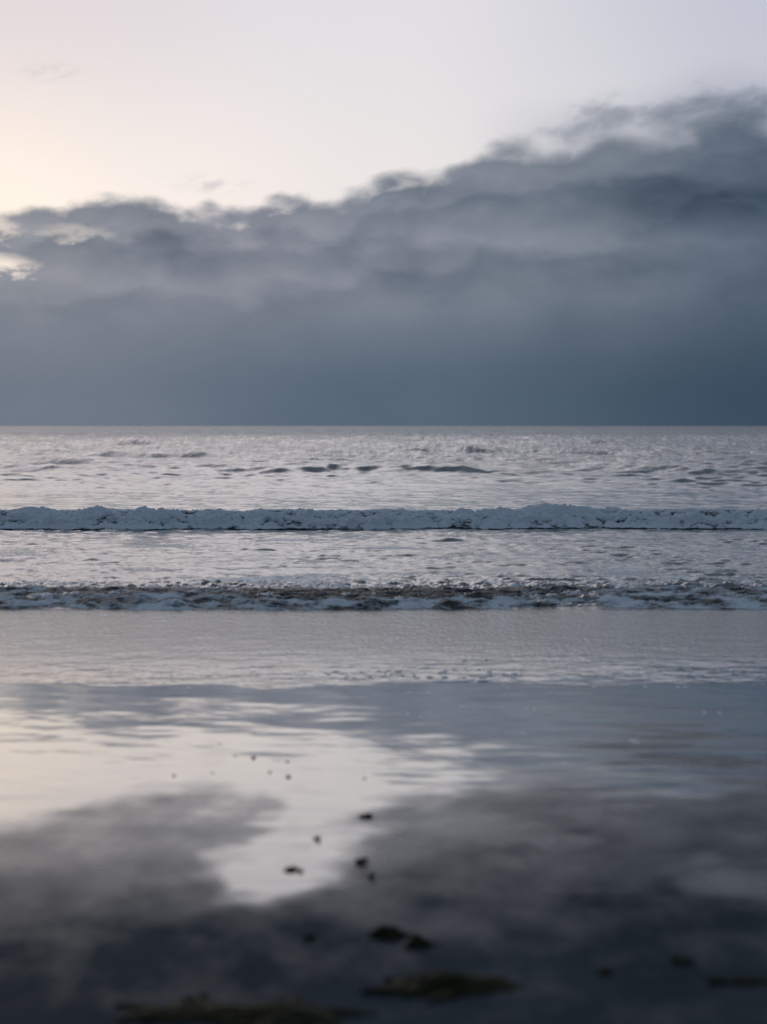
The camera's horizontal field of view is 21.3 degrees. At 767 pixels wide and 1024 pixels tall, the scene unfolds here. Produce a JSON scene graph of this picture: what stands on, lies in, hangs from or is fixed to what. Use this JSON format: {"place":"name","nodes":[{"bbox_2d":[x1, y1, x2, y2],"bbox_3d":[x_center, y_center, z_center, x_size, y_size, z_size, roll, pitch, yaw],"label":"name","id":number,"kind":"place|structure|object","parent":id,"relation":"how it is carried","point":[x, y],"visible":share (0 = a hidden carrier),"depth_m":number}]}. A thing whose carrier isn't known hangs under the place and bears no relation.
{"place":"outdoors","nodes":[
{"label":"outdoors","id":0,"kind":"place"},
{"bbox_2d":[0,681,766,1023],"bbox_3d":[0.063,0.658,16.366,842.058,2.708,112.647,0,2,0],"label":"beach","id":1,"kind":"structure","parent":0,"point":[564,849],"depth_m":6.68},
{"bbox_2d":[114,992,377,1023],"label":"seaweed clump","id":2,"kind":"object","parent":1,"relation":"on","point":[293,1010],"visible":1,"depth_m":4.66},
{"bbox_2d":[284,866,302,871],"bbox_3d":[-0.280,1.114,6.362,0.062,0.018,0.056,0,2,0],"label":"seaweed scrap","id":3,"kind":"object","parent":1,"relation":"on","point":[290,868],"visible":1,"depth_m":6.35},
{"bbox_2d":[301,933,314,939],"bbox_3d":[-0.198,1.133,5.440,0.034,0.021,0.044,1,3,24],"label":"seaweed scrap","id":4,"kind":"object","parent":1,"relation":"on","point":[309,936],"visible":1,"depth_m":5.43},
{"bbox_2d":[354,857,368,863],"bbox_3d":[-0.070,1.108,6.475,0.046,0.026,0.054,0,2,0],"label":"seaweed scrap","id":5,"kind":"object","parent":1,"relation":"on","point":[362,860],"visible":1,"depth_m":6.47},
{"bbox_2d":[359,813,372,817],"bbox_3d":[-0.064,1.092,7.328,0.051,0.017,0.048,0,2,0],"label":"seaweed scrap","id":6,"kind":"object","parent":1,"relation":"on","point":[368,815],"visible":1,"depth_m":7.31},
{"bbox_2d":[367,872,374,877],"bbox_3d":[-0.038,1.114,6.245,0.024,0.023,0.037,0,2,0],"label":"seaweed scrap","id":7,"kind":"object","parent":1,"relation":"on","point":[371,875],"visible":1,"depth_m":6.24},
{"bbox_2d":[368,925,414,941],"bbox_3d":[0.011,1.123,5.457,0.129,0.035,0.109,2,3,40],"label":"seaweed clump","id":8,"kind":"object","parent":1,"relation":"on","point":[394,933],"visible":1,"depth_m":5.45},
{"bbox_2d":[404,933,440,949],"bbox_3d":[0.095,1.122,5.329,0.093,0.039,0.071,-1,3,-31],"label":"seaweed clump","id":9,"kind":"object","parent":1,"relation":"on","point":[417,941],"visible":1,"depth_m":5.32},
{"bbox_2d":[361,971,533,1003],"bbox_3d":[0.156,1.128,4.895,0.424,0.041,0.248,-1,3,-20],"label":"seaweed clump","id":10,"kind":"object","parent":1,"relation":"on","point":[441,986],"visible":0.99,"depth_m":4.86},
{"bbox_2d":[598,968,611,975],"bbox_3d":[0.538,1.119,4.962,0.035,0.015,0.058,0,2,0],"label":"seaweed clump","id":11,"kind":"object","parent":1,"relation":"on","point":[604,972],"visible":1,"depth_m":4.94},
{"bbox_2d":[671,957,695,965],"bbox_3d":[0.739,1.108,5.029,0.057,0.016,0.064,0,2,0],"label":"seaweed clump","id":12,"kind":"object","parent":1,"relation":"on","point":[678,961],"visible":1,"depth_m":5.01},
{"bbox_2d":[707,975,766,986],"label":"seaweed clump","id":13,"kind":"object","parent":1,"relation":"on","point":[736,980],"visible":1,"depth_m":4.80},
{"bbox_2d":[0,426,766,688],"bbox_3d":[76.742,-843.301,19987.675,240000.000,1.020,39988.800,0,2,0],"label":"water","id":14,"kind":"structure","parent":0,"point":[245,468],"depth_m":23.73},
{"bbox_2d":[0,502,766,530],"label":"breaking wave","id":15,"kind":"object","parent":14,"relation":"on","point":[546,515],"visible":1,"depth_m":29.76},
{"bbox_2d":[0,584,766,609],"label":"breaking wave","id":16,"kind":"object","parent":14,"relation":"on","point":[291,598],"visible":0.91,"depth_m":16.98},
{"bbox_2d":[177,657,766,742],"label":"sea foam","id":17,"kind":"object","parent":14,"relation":"on","point":[443,672],"visible":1,"depth_m":12.17},
{"bbox_2d":[0,0,766,425],"label":"sky","id":18,"kind":"structure","parent":0,"point":[213,212]}
]}

